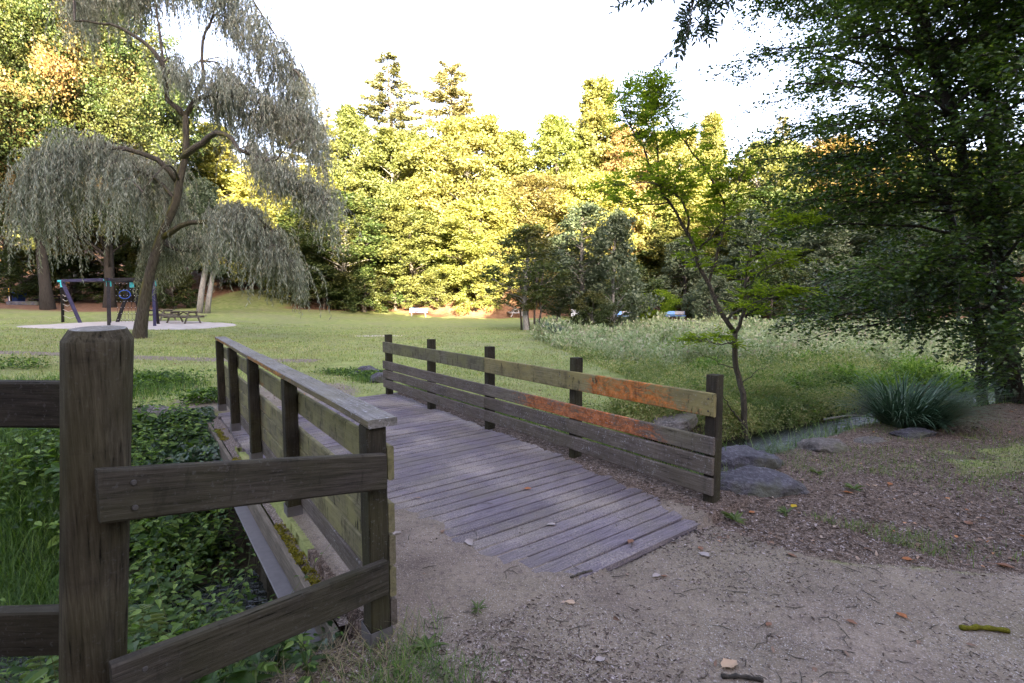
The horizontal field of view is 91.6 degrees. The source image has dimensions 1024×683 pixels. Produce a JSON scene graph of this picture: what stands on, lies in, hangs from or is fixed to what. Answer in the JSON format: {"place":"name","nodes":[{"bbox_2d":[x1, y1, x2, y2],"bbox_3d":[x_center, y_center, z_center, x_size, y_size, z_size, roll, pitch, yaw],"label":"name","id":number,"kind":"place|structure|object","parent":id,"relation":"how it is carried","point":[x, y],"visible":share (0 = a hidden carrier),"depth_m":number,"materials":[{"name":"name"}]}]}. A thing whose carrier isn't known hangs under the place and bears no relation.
{"place":"outdoors","nodes":[
{"label":"outdoors","id":0,"kind":"place"},
{"bbox_2d":[0,330,627,402],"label":"scattered leaves","id":1,"kind":"object","parent":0,"point":[289,360],"visible":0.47,"depth_m":12.09,"materials":[{"name":"plant"}]},
{"bbox_2d":[0,317,631,420],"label":"lawn grass","id":2,"kind":"structure","parent":0,"point":[459,373],"depth_m":16.28,"materials":[{"name":"plant"}]},
{"bbox_2d":[0,389,994,682],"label":"stream water","id":3,"kind":"structure","parent":0,"point":[258,589],"depth_m":4.80,"materials":[{"name":"green liquid"}]},
{"bbox_2d":[0,241,1023,682],"bbox_3d":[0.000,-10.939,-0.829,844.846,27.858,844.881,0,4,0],"label":"ground","id":4,"kind":"structure","parent":0,"point":[444,581],"depth_m":3.16,"materials":[{"name":"soil"}]},
{"bbox_2d":[6,301,38,304],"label":"concrete kerb","id":5,"kind":"structure","parent":4,"relation":"on","point":[22,302],"depth_m":44.23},
{"bbox_2d":[0,246,70,302],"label":"shrub","id":6,"kind":"object","parent":4,"relation":"on","point":[17,273],"visible":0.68,"depth_m":46.18,"materials":[{"name":"green plant"}]},
{"bbox_2d":[0,38,70,287],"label":"broadleaf tree","id":7,"kind":"object","parent":4,"relation":"on","point":[13,246],"visible":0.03,"depth_m":57.08,"materials":[{"name":"green plant"}]},
{"bbox_2d":[0,0,76,245],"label":"broadleaf tree","id":8,"kind":"object","parent":4,"relation":"on","point":[5,65],"visible":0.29,"depth_m":36.49,"materials":[{"name":"green plant"}]},
{"bbox_2d":[16,254,115,301],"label":"shrub","id":9,"kind":"object","parent":4,"relation":"on","point":[81,286],"visible":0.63,"depth_m":48.81,"materials":[{"name":"green plant"}]},
{"bbox_2d":[9,37,156,300],"bbox_3d":[-45.233,-18.394,51.278,15.265,30.621,16.327,-3,6,-37],"label":"broadleaf tree","id":10,"kind":"object","parent":4,"relation":"on","point":[99,245],"depth_m":50.64,"materials":[{"name":"green plant"}]},
{"bbox_2d":[0,0,172,309],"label":"broadleaf tree","id":11,"kind":"object","parent":4,"relation":"on","point":[58,66],"visible":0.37,"depth_m":37.27,"materials":[{"name":"green plant"}]},
{"bbox_2d":[0,0,197,307],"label":"broadleaf tree","id":12,"kind":"object","parent":4,"relation":"on","point":[114,102],"visible":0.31,"depth_m":40.69,"materials":[{"name":"green plant"}]},
{"bbox_2d":[57,278,159,325],"bbox_3d":[-23.994,-2.430,30.666,10.484,2.822,3.288,2,5,27],"label":"swing set","id":13,"kind":"object","parent":4,"relation":"on","point":[63,287],"visible":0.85,"depth_m":30.08,"materials":[{"name":"metal"}]},
{"bbox_2d":[87,248,185,302],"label":"shrub","id":14,"kind":"object","parent":4,"relation":"on","point":[118,260],"visible":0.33,"depth_m":50.25,"materials":[{"name":"green plant"}]},
{"bbox_2d":[19,604,263,682],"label":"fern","id":15,"kind":"object","parent":4,"relation":"on","point":[153,615],"visible":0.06,"depth_m":2.83,"materials":[{"name":"plant"}]},
{"bbox_2d":[86,49,222,301],"bbox_3d":[-36.589,-16.379,51.459,12.280,26.639,13.417,-4,6,-43],"label":"broadleaf tree","id":16,"kind":"object","parent":4,"relation":"on","point":[177,123],"visible":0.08,"depth_m":49.56,"materials":[{"name":"green plant"}]},
{"bbox_2d":[132,404,187,417],"bbox_3d":[-5.121,1.231,7.288,0.828,0.614,0.557,-1,5,-11],"label":"bank stone","id":17,"kind":"object","parent":4,"relation":"on","point":[161,408],"visible":0.18,"depth_m":7.19,"materials":[{"name":"stone"}]},
{"bbox_2d":[132,265,205,308],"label":"shrub","id":18,"kind":"object","parent":4,"relation":"on","point":[176,299],"visible":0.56,"depth_m":45.24,"materials":[{"name":"green plant"}]},
{"bbox_2d":[0,395,342,682],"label":"nettles","id":19,"kind":"object","parent":4,"relation":"on","point":[179,625],"visible":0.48,"depth_m":4.52,"materials":[{"name":"green plant"}]},
{"bbox_2d":[0,406,343,682],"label":"ivy mat","id":20,"kind":"object","parent":4,"relation":"on","point":[212,449],"visible":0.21,"depth_m":5.93,"materials":[{"name":"green plant"}]},
{"bbox_2d":[0,0,361,338],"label":"weeping willow","id":21,"kind":"object","parent":4,"relation":"on","point":[53,171],"visible":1,"depth_m":19.69,"materials":[{"name":"green plant"}]},
{"bbox_2d":[159,311,206,323],"bbox_3d":[-21.027,-1.536,31.877,1.900,0.836,1.730,1,5,13],"label":"picnic table","id":22,"kind":"object","parent":4,"relation":"on","point":[180,316],"visible":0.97,"depth_m":31.67,"materials":[{"name":"brown wood"}]},
{"bbox_2d":[0,325,388,682],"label":"post and rail fence","id":23,"kind":"object","parent":4,"relation":"on","point":[108,491],"visible":1,"depth_m":1.66,"materials":[{"name":"brown wood"}]},
{"bbox_2d":[174,177,243,312],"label":"twin stemmed tree","id":24,"kind":"object","parent":4,"relation":"on","point":[208,192],"visible":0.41,"depth_m":40.29,"materials":[{"name":"green plant"}]},
{"bbox_2d":[187,121,248,285],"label":"broadleaf tree","id":25,"kind":"object","parent":4,"relation":"on","point":[221,177],"visible":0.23,"depth_m":55.41,"materials":[{"name":"green plant"}]},
{"bbox_2d":[208,253,256,286],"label":"shrub","id":26,"kind":"object","parent":4,"relation":"on","point":[224,277],"visible":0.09,"depth_m":54.66,"materials":[{"name":"green plant"}]},
{"bbox_2d":[0,365,527,682],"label":"long grass","id":27,"kind":"structure","parent":4,"relation":"on","point":[44,587],"depth_m":4.65,"materials":[{"name":"plant"}]},
{"bbox_2d":[205,159,329,290],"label":"broadleaf tree","id":28,"kind":"object","parent":4,"relation":"on","point":[242,196],"visible":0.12,"depth_m":50.75,"materials":[{"name":"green plant"}]},
{"bbox_2d":[229,222,341,297],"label":"broadleaf tree","id":29,"kind":"object","parent":4,"relation":"on","point":[306,259],"visible":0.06,"depth_m":50.12,"materials":[{"name":"green plant"}]},
{"bbox_2d":[259,255,321,299],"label":"shrub","id":30,"kind":"object","parent":4,"relation":"on","point":[277,293],"visible":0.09,"depth_m":50.68,"materials":[{"name":"green plant"}]},
{"bbox_2d":[292,259,343,309],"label":"shrub","id":31,"kind":"object","parent":4,"relation":"on","point":[331,300],"visible":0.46,"depth_m":49.97,"materials":[{"name":"green plant"}]},
{"bbox_2d":[270,164,373,294],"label":"broadleaf tree","id":32,"kind":"object","parent":4,"relation":"on","point":[282,213],"visible":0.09,"depth_m":53.22,"materials":[{"name":"green plant"}]},
{"bbox_2d":[0,353,644,456],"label":"weeds","id":33,"kind":"object","parent":4,"relation":"on","point":[194,395],"visible":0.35,"depth_m":9.63,"materials":[{"name":"green plant"}]},
{"bbox_2d":[311,103,345,166],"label":"conifer","id":34,"kind":"object","parent":4,"relation":"on","point":[328,115],"visible":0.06,"depth_m":62.24,"materials":[{"name":"green plant"}]},
{"bbox_2d":[233,595,433,682],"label":"dry stalks","id":35,"kind":"object","parent":4,"relation":"on","point":[329,658],"visible":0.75,"depth_m":2.29,"materials":[{"name":"plant"}]},
{"bbox_2d":[270,189,414,309],"bbox_3d":[-17.588,-9.184,51.924,15.766,12.380,16.863,0,4,-1],"label":"broadleaf tree","id":36,"kind":"object","parent":4,"relation":"on","point":[358,208],"visible":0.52,"depth_m":48.63,"materials":[{"name":"green plant"}]},
{"bbox_2d":[322,102,390,271],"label":"broadleaf tree","id":37,"kind":"object","parent":4,"relation":"on","point":[349,124],"visible":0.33,"depth_m":58.73,"materials":[{"name":"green plant"}]},
{"bbox_2d":[326,263,405,312],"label":"shrub","id":38,"kind":"object","parent":4,"relation":"on","point":[363,271],"visible":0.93,"depth_m":49.31,"materials":[{"name":"green plant"}]},
{"bbox_2d":[334,120,444,295],"bbox_3d":[-14.008,-14.437,58.270,15.704,20.062,16.796,4,6,40],"label":"broadleaf tree","id":39,"kind":"object","parent":4,"relation":"on","point":[381,158],"visible":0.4,"depth_m":55.01,"materials":[{"name":"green plant"}]},
{"bbox_2d":[354,49,427,198],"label":"conifer","id":40,"kind":"object","parent":4,"relation":"on","point":[375,112],"visible":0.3,"depth_m":62.86,"materials":[{"name":"green plant"}]},
{"bbox_2d":[362,266,420,309],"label":"shrub","id":41,"kind":"object","parent":4,"relation":"on","point":[408,293],"visible":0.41,"depth_m":51.92,"materials":[{"name":"green plant"}]},
{"bbox_2d":[347,207,460,308],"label":"broadleaf tree","id":42,"kind":"object","parent":4,"relation":"on","point":[411,238],"visible":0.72,"depth_m":50.49,"materials":[{"name":"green plant"}]},
{"bbox_2d":[383,137,458,294],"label":"broadleaf tree","id":43,"kind":"object","parent":4,"relation":"on","point":[407,179],"visible":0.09,"depth_m":55.77,"materials":[{"name":"green plant"}]},
{"bbox_2d":[409,633,447,652],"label":"dandelion","id":44,"kind":"object","parent":4,"relation":"on","point":[428,642],"visible":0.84,"depth_m":2.35,"materials":[{"name":"plant"}]},
{"bbox_2d":[411,266,455,307],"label":"shrub","id":45,"kind":"object","parent":4,"relation":"on","point":[434,301],"visible":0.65,"depth_m":51.57,"materials":[{"name":"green plant"}]},
{"bbox_2d":[411,59,493,201],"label":"conifer","id":46,"kind":"object","parent":4,"relation":"on","point":[437,95],"visible":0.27,"depth_m":61.67,"materials":[{"name":"green plant"}]},
{"bbox_2d":[207,393,700,650],"bbox_3d":[-1.411,1.450,5.765,3.270,0.501,6.606,-3,6,-37],"label":"footbridge","id":47,"kind":"object","parent":4,"relation":"on","point":[451,465],"visible":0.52,"depth_m":4.15,"materials":[{"name":"grey wood"}]},
{"bbox_2d":[215,336,397,650],"bbox_3d":[-2.556,0.736,5.043,0.152,1.208,6.659,-3,6,-36],"label":"bridge railing","id":48,"kind":"object","parent":47,"relation":"on","point":[356,529],"visible":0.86,"depth_m":3.21,"materials":[{"name":"brown wood"}]},
{"bbox_2d":[382,334,723,502],"bbox_3d":[-0.307,0.663,6.508,0.156,1.208,6.375,-3,6,-38],"label":"bridge railing","id":49,"kind":"object","parent":47,"relation":"on","point":[577,382],"visible":0.99,"depth_m":5.10,"materials":[{"name":"brown wood"}]},
{"bbox_2d":[394,108,551,293],"bbox_3d":[-4.880,-15.199,56.612,16.956,20.845,18.136,-2,5,-27],"label":"broadleaf tree","id":50,"kind":"object","parent":4,"relation":"on","point":[458,137],"visible":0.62,"depth_m":53.48,"materials":[{"name":"green plant"}]},
{"bbox_2d":[421,195,531,303],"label":"broadleaf tree","id":51,"kind":"object","parent":4,"relation":"on","point":[474,241],"visible":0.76,"depth_m":49.73,"materials":[{"name":"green plant"}]},
{"bbox_2d":[448,268,507,314],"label":"shrub","id":52,"kind":"object","parent":4,"relation":"on","point":[478,285],"visible":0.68,"depth_m":50.57,"materials":[{"name":"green plant"}]},
{"bbox_2d":[485,127,536,279],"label":"broadleaf tree","id":53,"kind":"object","parent":4,"relation":"on","point":[517,140],"visible":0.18,"depth_m":58.67,"materials":[{"name":"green plant"}]},
{"bbox_2d":[477,223,571,329],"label":"waterside tree","id":54,"kind":"object","parent":4,"relation":"on","point":[529,236],"visible":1,"depth_m":29.50,"materials":[{"name":"green plant"}]},
{"bbox_2d":[483,171,608,306],"bbox_3d":[3.374,-11.108,55.768,15.004,15.450,14.028,3,6,36],"label":"broadleaf tree","id":55,"kind":"object","parent":4,"relation":"on","point":[533,187],"visible":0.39,"depth_m":53.04,"materials":[{"name":"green plant"}]},
{"bbox_2d":[520,112,596,237],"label":"broadleaf tree","id":56,"kind":"object","parent":4,"relation":"on","point":[554,142],"visible":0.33,"depth_m":58.74,"materials":[{"name":"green plant"}]},
{"bbox_2d":[530,234,606,319],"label":"waterside tree","id":57,"kind":"object","parent":4,"relation":"on","point":[560,305],"visible":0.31,"depth_m":33.21,"materials":[{"name":"green plant"}]},
{"bbox_2d":[544,201,628,323],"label":"waterside tree","id":58,"kind":"object","parent":4,"relation":"on","point":[575,215],"visible":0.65,"depth_m":31.88,"materials":[{"name":"green plant"}]},
{"bbox_2d":[567,290,618,328],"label":"bush","id":59,"kind":"object","parent":4,"relation":"on","point":[584,313],"visible":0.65,"depth_m":30.35,"materials":[{"name":"green plant"}]},
{"bbox_2d":[534,168,653,286],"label":"broadleaf tree","id":60,"kind":"object","parent":4,"relation":"on","point":[577,184],"visible":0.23,"depth_m":52.60,"materials":[{"name":"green plant"}]},
{"bbox_2d":[570,74,619,268],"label":"broadleaf tree","id":61,"kind":"object","parent":4,"relation":"on","point":[588,124],"visible":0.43,"depth_m":59.38,"materials":[{"name":"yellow plant"}]},
{"bbox_2d":[576,207,664,330],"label":"waterside tree","id":62,"kind":"object","parent":4,"relation":"on","point":[618,223],"visible":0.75,"depth_m":31.06,"materials":[{"name":"green plant"}]},
{"bbox_2d":[586,122,666,298],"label":"broadleaf tree","id":63,"kind":"object","parent":4,"relation":"on","point":[610,165],"visible":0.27,"depth_m":57.00,"materials":[{"name":"green plant"}]},
{"bbox_2d":[604,262,665,319],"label":"shrub","id":64,"kind":"object","parent":4,"relation":"on","point":[655,284],"visible":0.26,"depth_m":47.09,"materials":[{"name":"green plant"}]},
{"bbox_2d":[262,392,1023,682],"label":"leaf litter","id":65,"kind":"object","parent":4,"relation":"on","point":[785,546],"visible":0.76,"depth_m":3.40,"materials":[{"name":"plant"}]},
{"bbox_2d":[637,288,682,319],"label":"shrub","id":66,"kind":"object","parent":4,"relation":"on","point":[666,307],"visible":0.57,"depth_m":46.00,"materials":[{"name":"green plant"}]},
{"bbox_2d":[616,122,731,277],"bbox_3d":[18.174,-14.036,57.561,13.622,20.743,14.569,-1,5,-11],"label":"broadleaf tree","id":67,"kind":"object","parent":4,"relation":"on","point":[645,224],"visible":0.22,"depth_m":54.78,"materials":[{"name":"green plant"}]},
{"bbox_2d":[608,0,740,75],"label":"overhanging ash","id":68,"kind":"object","parent":4,"relation":"on","point":[685,32],"visible":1,"depth_m":3.38,"materials":[{"name":"green plant"}]},
{"bbox_2d":[651,412,697,430],"bbox_3d":[2.476,1.292,7.669,0.579,0.282,1.478,4,6,41],"label":"bank stone","id":69,"kind":"object","parent":4,"relation":"on","point":[686,421],"visible":0.5,"depth_m":7.47,"materials":[{"name":"stone"}]},
{"bbox_2d":[627,210,723,299],"bbox_3d":[17.663,-9.049,56.173,13.186,11.093,12.000,4,6,43],"label":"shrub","id":70,"kind":"object","parent":4,"relation":"on","point":[668,226],"visible":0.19,"depth_m":53.54,"materials":[{"name":"green plant"}]},
{"bbox_2d":[645,236,719,318],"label":"shrub","id":71,"kind":"object","parent":4,"relation":"on","point":[691,274],"visible":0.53,"depth_m":48.62,"materials":[{"name":"green plant"}]},
{"bbox_2d":[346,512,1023,682],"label":"grit","id":72,"kind":"object","parent":4,"relation":"on","point":[730,625],"visible":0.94,"depth_m":2.49,"materials":[{"name":"gravel"}]},
{"bbox_2d":[642,172,751,305],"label":"broadleaf tree","id":73,"kind":"object","parent":4,"relation":"on","point":[710,250],"visible":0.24,"depth_m":52.28,"materials":[{"name":"green plant"}]},
{"bbox_2d":[399,418,997,682],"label":"twigs","id":74,"kind":"object","parent":4,"relation":"on","point":[697,588],"visible":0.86,"depth_m":2.58,"materials":[{"name":"wood"}]},
{"bbox_2d":[579,65,834,438],"bbox_3d":[3.039,-1.192,7.826,4.146,6.007,1.915,0,4,0],"label":"young ash","id":75,"kind":"object","parent":4,"relation":"on","point":[652,96],"visible":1,"depth_m":7.74,"materials":[{"name":"green plant"}]},
{"bbox_2d":[680,273,741,320],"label":"shrub","id":76,"kind":"object","parent":4,"relation":"on","point":[700,295],"visible":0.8,"depth_m":43.49,"materials":[{"name":"green plant"}]},
{"bbox_2d":[695,110,730,197],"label":"broadleaf tree","id":77,"kind":"object","parent":4,"relation":"on","point":[714,117],"visible":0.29,"depth_m":61.39,"materials":[{"name":"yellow plant"}]},
{"bbox_2d":[403,384,1023,567],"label":"grass tufts","id":78,"kind":"object","parent":4,"relation":"on","point":[846,524],"visible":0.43,"depth_m":4.94,"materials":[{"name":"plant"}]},
{"bbox_2d":[560,337,902,411],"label":"meadow herbs","id":79,"kind":"object","parent":4,"relation":"on","point":[631,370],"visible":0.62,"depth_m":13.00,"materials":[{"name":"plant"}]},
{"bbox_2d":[720,510,745,524],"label":"dandelion","id":80,"kind":"object","parent":4,"relation":"on","point":[735,517],"visible":1,"depth_m":3.85,"materials":[{"name":"plant"}]},
{"bbox_2d":[594,375,873,456],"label":"bank herbs","id":81,"kind":"object","parent":4,"relation":"on","point":[774,412],"visible":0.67,"depth_m":9.08,"materials":[{"name":"plant"}]},
{"bbox_2d":[699,445,783,474],"bbox_3d":[2.344,1.329,5.135,0.900,0.494,0.521,0,4,-6],"label":"boulder","id":82,"kind":"object","parent":4,"relation":"on","point":[735,456],"visible":0.3,"depth_m":4.92,"materials":[{"name":"stone"}]},
{"bbox_2d":[721,673,763,682],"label":"stick","id":83,"kind":"object","parent":4,"relation":"on","point":[740,676],"visible":1,"depth_m":2.19,"materials":[{"name":"wood"}]},
{"bbox_2d":[701,206,795,317],"bbox_3d":[22.213,-6.775,47.264,8.636,11.798,7.602,1,5,17],"label":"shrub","id":84,"kind":"object","parent":4,"relation":"on","point":[741,240],"visible":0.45,"depth_m":46.51,"materials":[{"name":"green plant"}]},
{"bbox_2d":[703,182,821,296],"bbox_3d":[25.958,-9.858,53.606,14.532,13.102,15.542,4,6,39],"label":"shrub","id":85,"kind":"object","parent":4,"relation":"on","point":[769,192],"visible":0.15,"depth_m":50.81,"materials":[{"name":"green plant"}]},
{"bbox_2d":[716,139,811,259],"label":"broadleaf tree","id":86,"kind":"object","parent":4,"relation":"on","point":[750,157],"visible":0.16,"depth_m":54.56,"materials":[{"name":"green plant"}]},
{"bbox_2d":[720,465,808,497],"bbox_3d":[2.157,1.338,4.493,0.956,0.427,0.616,7,6,14],"label":"boulder","id":87,"kind":"object","parent":4,"relation":"on","point":[757,481],"visible":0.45,"depth_m":4.33,"materials":[{"name":"stone"}]},
{"bbox_2d":[733,261,813,320],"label":"shrub","id":88,"kind":"object","parent":4,"relation":"on","point":[775,276],"visible":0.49,"depth_m":42.01,"materials":[{"name":"green plant"}]},
{"bbox_2d":[526,286,1023,371],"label":"plume grass","id":89,"kind":"structure","parent":4,"relation":"on","point":[632,337],"depth_m":18.84,"materials":[{"name":"plant"}]},
{"bbox_2d":[797,437,848,452],"bbox_3d":[3.554,1.249,5.644,0.532,0.297,0.395,0,4,-6],"label":"rock","id":90,"kind":"object","parent":4,"relation":"on","point":[827,445],"visible":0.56,"depth_m":5.55,"materials":[{"name":"stone"}]},
{"bbox_2d":[779,221,873,316],"bbox_3d":[28.521,-6.023,45.253,8.142,10.217,9.250,1,5,12],"label":"shrub","id":91,"kind":"object","parent":4,"relation":"on","point":[816,253],"visible":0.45,"depth_m":44.46,"materials":[{"name":"green plant"}]},
{"bbox_2d":[661,331,993,403],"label":"green clumps","id":92,"kind":"object","parent":4,"relation":"on","point":[910,365],"visible":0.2,"depth_m":12.86,"materials":[{"name":"green plant"}]},
{"bbox_2d":[645,318,1022,409],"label":"meadow grass","id":93,"kind":"structure","parent":4,"relation":"on","point":[751,385],"depth_m":14.84,"materials":[{"name":"plant"}]},
{"bbox_2d":[668,383,1005,471],"bbox_3d":[5.122,1.270,7.450,8.818,1.306,1.814,-2,5,-28],"label":"bank sedge","id":94,"kind":"object","parent":4,"relation":"on","point":[835,431],"visible":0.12,"depth_m":6.69,"materials":[{"name":"green plant"}]},
{"bbox_2d":[779,203,895,292],"bbox_3d":[33.687,-9.034,50.647,12.814,10.997,14.081,-3,6,-37],"label":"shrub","id":95,"kind":"object","parent":4,"relation":"on","point":[858,242],"visible":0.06,"depth_m":48.17,"materials":[{"name":"green plant"}]},
{"bbox_2d":[798,134,916,246],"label":"broadleaf tree","id":96,"kind":"object","parent":4,"relation":"on","point":[824,144],"visible":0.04,"depth_m":53.66,"materials":[{"name":"green plant"}]},
{"bbox_2d":[811,257,907,321],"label":"shrub","id":97,"kind":"object","parent":4,"relation":"on","point":[849,265],"visible":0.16,"depth_m":40.97,"materials":[{"name":"green plant"}]},
{"bbox_2d":[697,0,1023,406],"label":"hornbeam","id":98,"kind":"object","parent":4,"relation":"on","point":[985,59],"visible":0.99,"depth_m":8.02,"materials":[{"name":"green plant"}]},
{"bbox_2d":[853,436,886,443],"bbox_3d":[4.286,1.253,5.964,0.582,0.195,0.344,-2,5,-23],"label":"rock","id":99,"kind":"object","parent":4,"relation":"on","point":[867,440],"visible":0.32,"depth_m":5.92,"materials":[{"name":"stone"}]},
{"bbox_2d":[729,365,1023,429],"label":"undergrowth","id":100,"kind":"object","parent":4,"relation":"on","point":[832,387],"visible":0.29,"depth_m":10.72,"materials":[{"name":"green plant"}]},
{"bbox_2d":[853,207,947,311],"bbox_3d":[34.877,-6.704,44.140,9.049,10.248,7.965,0,4,2],"label":"shrub","id":101,"kind":"object","parent":4,"relation":"on","point":[911,235],"visible":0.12,"depth_m":43.22,"materials":[{"name":"green plant"}]},
{"bbox_2d":[889,427,937,438],"bbox_3d":[4.988,1.171,6.213,0.561,0.203,0.336,1,5,11],"label":"rock","id":102,"kind":"object","parent":4,"relation":"on","point":[915,432],"visible":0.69,"depth_m":6.12,"materials":[{"name":"stone"}]},
{"bbox_2d":[819,364,1022,434],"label":"sedge tussock","id":103,"kind":"object","parent":4,"relation":"on","point":[935,408],"visible":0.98,"depth_m":6.48,"materials":[{"name":"plant"}]},
{"bbox_2d":[840,192,1003,256],"bbox_3d":[40.196,-10.261,49.446,15.699,8.520,14.678,-1,5,-18],"label":"shrub","id":104,"kind":"object","parent":4,"relation":"on","point":[941,207],"visible":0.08,"depth_m":47.33,"materials":[{"name":"green plant"}]},
{"bbox_2d":[959,624,1010,633],"bbox_3d":[2.370,1.439,2.500,0.227,0.035,0.034,0,4,5],"label":"stick","id":105,"kind":"object","parent":4,"relation":"on","point":[975,627],"visible":1,"depth_m":2.49,"materials":[{"name":"wood"}]},
{"bbox_2d":[132,0,1023,185],"label":"sky","id":106,"kind":"structure","parent":0,"point":[527,60],"materials":[{"name":"white"}]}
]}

